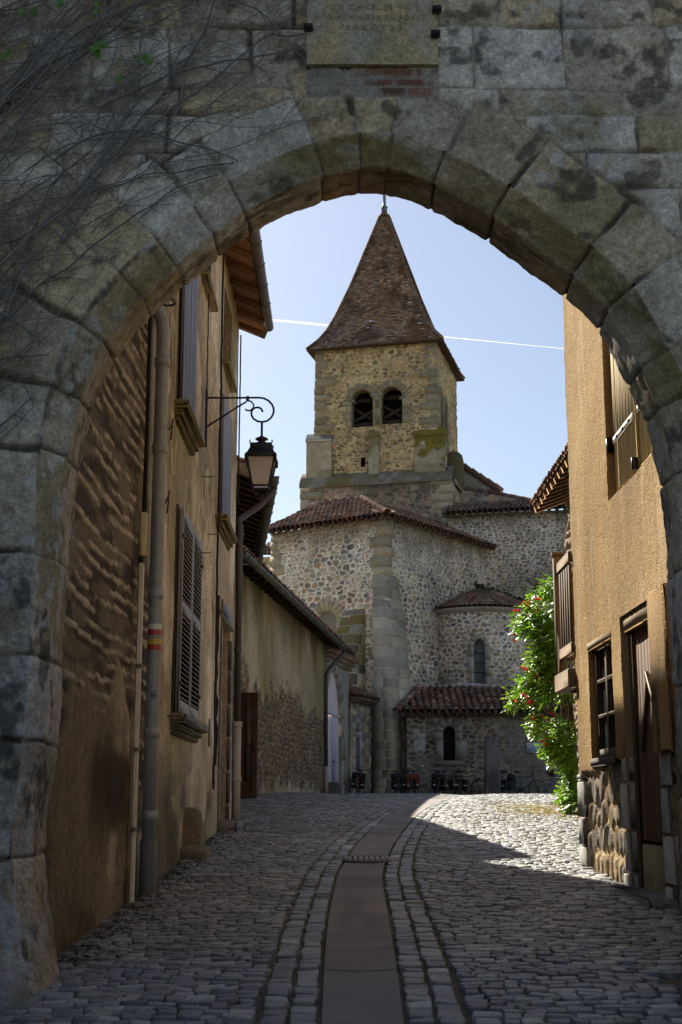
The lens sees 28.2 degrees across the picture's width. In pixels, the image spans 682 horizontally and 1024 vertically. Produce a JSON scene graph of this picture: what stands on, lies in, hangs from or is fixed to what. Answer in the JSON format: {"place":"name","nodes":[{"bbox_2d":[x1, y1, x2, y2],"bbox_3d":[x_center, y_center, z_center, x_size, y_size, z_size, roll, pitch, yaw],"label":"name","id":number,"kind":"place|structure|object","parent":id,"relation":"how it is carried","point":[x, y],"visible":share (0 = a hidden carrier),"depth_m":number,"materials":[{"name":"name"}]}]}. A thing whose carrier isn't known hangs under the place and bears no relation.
{"place":"outdoors","nodes":[
{"label":"outdoors","id":0,"kind":"place"},
{"bbox_2d":[262,542,270,570],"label":"church wing","id":1,"kind":"structure","parent":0,"point":[266,560],"depth_m":65.12,"materials":[{"name":"beige stone"}]},
{"bbox_2d":[0,792,681,1023],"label":"street","id":2,"kind":"structure","parent":0,"point":[499,893],"depth_m":10.16,"materials":[{"name":"stone"}]},
{"bbox_2d":[0,968,31,1009],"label":"guard stone","id":3,"kind":"object","parent":2,"relation":"on","point":[15,990],"visible":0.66,"depth_m":7.31,"materials":[{"name":"stone"}]},
{"bbox_2d":[57,821,255,962],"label":"wall foot litter","id":4,"kind":"object","parent":2,"relation":"on","point":[109,925],"depth_m":11.46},
{"bbox_2d":[183,807,203,845],"bbox_3d":[-1.828,4.051,16.416,0.350,0.956,0.313,0,-12,0],"label":"kerb stone","id":5,"kind":"object","parent":2,"relation":"on","point":[193,831],"visible":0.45,"depth_m":16.34,"materials":[{"name":"stone"}]},
{"bbox_2d":[180,845,211,860],"bbox_3d":[-1.762,4.113,16.252,0.439,0.263,0.526,0,-12,0],"label":"kerb stone","id":6,"kind":"object","parent":2,"relation":"on","point":[194,851],"visible":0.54,"depth_m":16.03,"materials":[{"name":"stone"}]},
{"bbox_2d":[328,782,341,793],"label":"guard stone","id":7,"kind":"object","parent":2,"relation":"on","point":[334,787],"visible":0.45,"depth_m":48.13,"materials":[{"name":"stone"}]},
{"bbox_2d":[451,802,578,826],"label":"dry leaves","id":8,"kind":"object","parent":2,"relation":"on","point":[534,809],"visible":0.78,"depth_m":26.33,"materials":[{"name":"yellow plant"}]},
{"bbox_2d":[680,977,681,1005],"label":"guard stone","id":9,"kind":"object","parent":2,"relation":"on","point":[681,993],"visible":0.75,"depth_m":7.41,"materials":[{"name":"stone"}]},
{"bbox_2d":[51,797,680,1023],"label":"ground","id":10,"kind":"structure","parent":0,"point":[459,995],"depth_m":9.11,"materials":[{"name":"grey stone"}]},
{"bbox_2d":[43,230,273,954],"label":"plaster house","id":11,"kind":"structure","parent":10,"relation":"on","point":[146,666],"depth_m":13.20,"materials":[{"name":"paint"}]},
{"bbox_2d":[170,504,207,742],"bbox_3d":[-1.845,1.436,16.567,0.250,2.625,2.550,0,-12,0],"label":"window","id":12,"kind":"structure","parent":11,"relation":"in","point":[186,647],"depth_m":16.19,"materials":[{"name":"paint"}]},
{"bbox_2d":[174,276,204,455],"bbox_3d":[-1.853,-2.344,16.672,0.245,2.985,1.850,0,-12,0],"label":"window","id":13,"kind":"structure","parent":11,"relation":"in","point":[185,401],"depth_m":16.21,"materials":[{"name":"paint"}]},
{"bbox_2d":[201,268,217,311],"bbox_3d":[-1.860,-3.109,19.109,0.140,0.090,1.500,0,-12,0],"label":"window","id":14,"kind":"structure","parent":11,"relation":"in","point":[205,275],"depth_m":18.98,"materials":[{"name":"brown wood"}]},
{"bbox_2d":[209,718,211,746],"bbox_3d":[-1.870,3.162,19.518,0.012,0.400,0.280,0,-12,0],"label":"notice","id":15,"kind":"object","parent":11,"relation":"attached to","point":[210,735],"visible":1,"depth_m":19.43,"materials":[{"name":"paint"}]},
{"bbox_2d":[215,393,236,550],"bbox_3d":[-1.853,-0.642,21.934,0.245,2.235,2.050,0,-12,0],"label":"window","id":16,"kind":"structure","parent":11,"relation":"in","point":[227,533],"depth_m":21.58,"materials":[{"name":"paint"}]},
{"bbox_2d":[222,317,236,392],"bbox_3d":[-1.935,-2.879,22.740,0.290,1.345,1.700,0,-12,0],"label":"window","id":17,"kind":"structure","parent":11,"relation":"in","point":[225,360],"depth_m":22.55,"materials":[{"name":"brown wood"}]},
{"bbox_2d":[205,389,277,499],"bbox_3d":[-1.366,-0.928,18.596,0.998,1.560,0.435,0,-12,0],"label":"street lamp","id":18,"kind":"object","parent":11,"relation":"attached to","point":[260,457],"visible":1,"depth_m":18.39,"materials":[{"name":"black metal"}]},
{"bbox_2d":[231,455,279,818],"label":"set back house","id":19,"kind":"structure","parent":10,"relation":"on","point":[254,512],"depth_m":24.78,"materials":[{"name":"paint"}]},
{"bbox_2d":[231,544,355,793],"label":"barn","id":20,"kind":"structure","parent":10,"relation":"on","point":[288,634],"depth_m":38.86,"materials":[{"name":"paint"}]},
{"bbox_2d":[240,692,257,797],"bbox_3d":[-2.197,5.454,31.851,0.496,2.443,0.139,-6,-13,25],"label":"open door","id":21,"kind":"structure","parent":20,"relation":"attached to","point":[249,738],"depth_m":31.85,"materials":[{"name":"brown wood"}]},
{"bbox_2d":[0,0,681,990],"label":"town gate","id":22,"kind":"structure","parent":10,"relation":"on","point":[540,140],"depth_m":8.67,"materials":[{"name":"stone"}]},
{"bbox_2d":[0,0,352,468],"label":"creeper","id":23,"kind":"object","parent":22,"relation":"attached to","point":[26,63],"visible":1,"depth_m":8.67,"materials":[{"name":"brown plant"}]},
{"bbox_2d":[303,0,441,68],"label":"stone tablet","id":24,"kind":"object","parent":22,"relation":"attached to","point":[395,34],"visible":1,"depth_m":8.78,"materials":[{"name":"stone"}]},
{"bbox_2d":[323,645,358,792],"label":"courtyard gateway","id":25,"kind":"object","parent":10,"relation":"on","point":[338,724],"visible":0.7,"depth_m":50.91,"materials":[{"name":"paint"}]},
{"bbox_2d":[328,672,339,782],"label":"door","id":26,"kind":"structure","parent":25,"relation":"in","point":[333,717],"depth_m":50.17,"materials":[{"name":"paint"}]},
{"bbox_2d":[351,768,365,792],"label":"bicycle","id":27,"kind":"object","parent":10,"relation":"on","point":[360,776],"visible":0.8,"depth_m":51.40,"materials":[{"name":"metal"}]},
{"bbox_2d":[349,684,379,792],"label":"gabled annex","id":28,"kind":"object","parent":10,"relation":"on","point":[359,733],"visible":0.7,"depth_m":53.78,"materials":[{"name":"stone"}]},
{"bbox_2d":[386,769,405,792],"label":"bicycle","id":29,"kind":"object","parent":10,"relation":"on","point":[396,778],"visible":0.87,"depth_m":52.27,"materials":[{"name":"black metal"}]},
{"bbox_2d":[400,769,413,793],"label":"bicycle","id":30,"kind":"object","parent":10,"relation":"on","point":[407,772],"visible":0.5,"depth_m":52.63,"materials":[{"name":"metal"}]},
{"bbox_2d":[406,765,423,793],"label":"bicycle","id":31,"kind":"object","parent":10,"relation":"on","point":[414,777],"visible":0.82,"depth_m":52.19,"materials":[{"name":"rubber"}]},
{"bbox_2d":[268,194,573,794],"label":"church","id":32,"kind":"structure","parent":10,"relation":"on","point":[410,558],"depth_m":61.13,"materials":[{"name":"stone"}]},
{"bbox_2d":[312,600,344,630],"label":"boarded window","id":33,"kind":"structure","parent":32,"relation":"in","point":[331,606],"depth_m":58.32,"materials":[{"name":"stone"}]},
{"bbox_2d":[432,718,466,765],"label":"sacristy window","id":34,"kind":"structure","parent":32,"relation":"in","point":[449,750],"depth_m":54.45,"materials":[{"name":"stone"}]},
{"bbox_2d":[468,634,490,683],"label":"lancet window","id":35,"kind":"structure","parent":32,"relation":"in","point":[478,665],"depth_m":58.90,"materials":[{"name":"stone"}]},
{"bbox_2d":[527,743,542,752],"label":"wall sign","id":36,"kind":"object","parent":32,"relation":"attached to","point":[532,748],"visible":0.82,"depth_m":54.21,"materials":[{"name":"metal"}]},
{"bbox_2d":[524,575,551,607],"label":"choir window","id":37,"kind":"structure","parent":32,"relation":"in","point":[531,581],"depth_m":63.70,"materials":[{"name":"stone"}]},
{"bbox_2d":[428,769,445,793],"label":"bicycle","id":38,"kind":"object","parent":10,"relation":"on","point":[437,776],"visible":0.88,"depth_m":52.29,"materials":[{"name":"black metal"}]},
{"bbox_2d":[434,769,455,793],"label":"bicycle","id":39,"kind":"object","parent":10,"relation":"on","point":[452,784],"visible":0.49,"depth_m":52.11,"materials":[{"name":"rubber"}]},
{"bbox_2d":[448,769,466,793],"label":"bicycle","id":40,"kind":"object","parent":10,"relation":"on","point":[463,785],"visible":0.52,"depth_m":52.22,"materials":[{"name":"rubber"}]},
{"bbox_2d":[445,769,483,794],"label":"bicycle","id":41,"kind":"object","parent":10,"relation":"on","point":[452,776],"visible":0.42,"depth_m":52.83,"materials":[{"name":"metal"}]},
{"bbox_2d":[483,738,501,793],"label":"stone pillar","id":42,"kind":"structure","parent":10,"relation":"on","point":[492,783],"depth_m":51.88,"materials":[{"name":"stone"}]},
{"bbox_2d":[500,769,516,792],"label":"bicycle","id":43,"kind":"object","parent":10,"relation":"on","point":[504,784],"visible":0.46,"depth_m":52.34,"materials":[{"name":"metal"}]},
{"bbox_2d":[502,769,545,793],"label":"bicycle","id":44,"kind":"object","parent":10,"relation":"on","point":[512,782],"visible":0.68,"depth_m":52.95,"materials":[{"name":"metal"}]},
{"bbox_2d":[501,571,579,813],"bbox_3d":[3.767,3.408,25.842,1.524,4.820,2.899,-2,-12,9],"label":"trumpet vine","id":45,"kind":"object","parent":10,"relation":"on","point":[560,750],"visible":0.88,"depth_m":25.75,"materials":[{"name":"green plant"}]},
{"bbox_2d":[539,769,561,792],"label":"bicycle","id":46,"kind":"object","parent":10,"relation":"on","point":[551,773],"visible":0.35,"depth_m":52.86,"materials":[{"name":"metal"}]},
{"bbox_2d":[530,442,582,781],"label":"rubble house","id":47,"kind":"structure","parent":10,"relation":"on","point":[552,490],"depth_m":29.52,"materials":[{"name":"wood"}]},
{"bbox_2d":[550,294,681,915],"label":"ochre house","id":48,"kind":"structure","parent":10,"relation":"on","point":[612,631],"depth_m":13.82,"materials":[{"name":"paint"}]},
{"bbox_2d":[587,629,622,766],"bbox_3d":[2.840,2.015,14.523,0.160,1.365,1.350,0,-12,0],"label":"window","id":49,"kind":"structure","parent":48,"relation":"in","point":[601,646],"depth_m":14.75,"materials":[{"name":"brown wood"}]},
{"bbox_2d":[606,351,651,492],"bbox_3d":[2.830,-1.424,13.165,0.099,2.060,2.422,0,-12,0],"label":"window","id":50,"kind":"structure","parent":48,"relation":"in","point":[626,439],"depth_m":13.57,"materials":[{"name":"brown wood"}]},
{"bbox_2d":[634,624,664,893],"bbox_3d":[2.851,2.270,12.542,0.147,2.485,1.160,0,-12,0],"label":"door","id":51,"kind":"structure","parent":48,"relation":"in","point":[653,867],"depth_m":12.74,"materials":[{"name":"brown wood"}]},
{"bbox_2d":[322,795,461,1023],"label":"drainage channel","id":52,"kind":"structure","parent":0,"point":[359,951],"depth_m":9.79,"materials":[{"name":"grey stone"}]},
{"bbox_2d":[344,856,389,862],"bbox_3d":[0.306,4.172,16.338,0.539,0.062,0.710,0,-12,0],"label":"drain grate","id":53,"kind":"object","parent":52,"relation":"on","point":[366,859],"visible":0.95,"depth_m":16.20,"materials":[{"name":"black metal"}]},
{"bbox_2d":[237,193,567,556],"label":"sky","id":54,"kind":"structure","parent":0,"point":[511,407],"materials":[{"name":"blue"}]},
{"bbox_2d":[273,319,563,348],"bbox_3d":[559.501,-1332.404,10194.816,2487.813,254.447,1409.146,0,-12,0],"label":"vapour trail","id":55,"kind":"object","parent":54,"relation":"in","point":[298,322],"visible":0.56,"depth_m":9795.56,"materials":[{"name":"white"}]}
]}

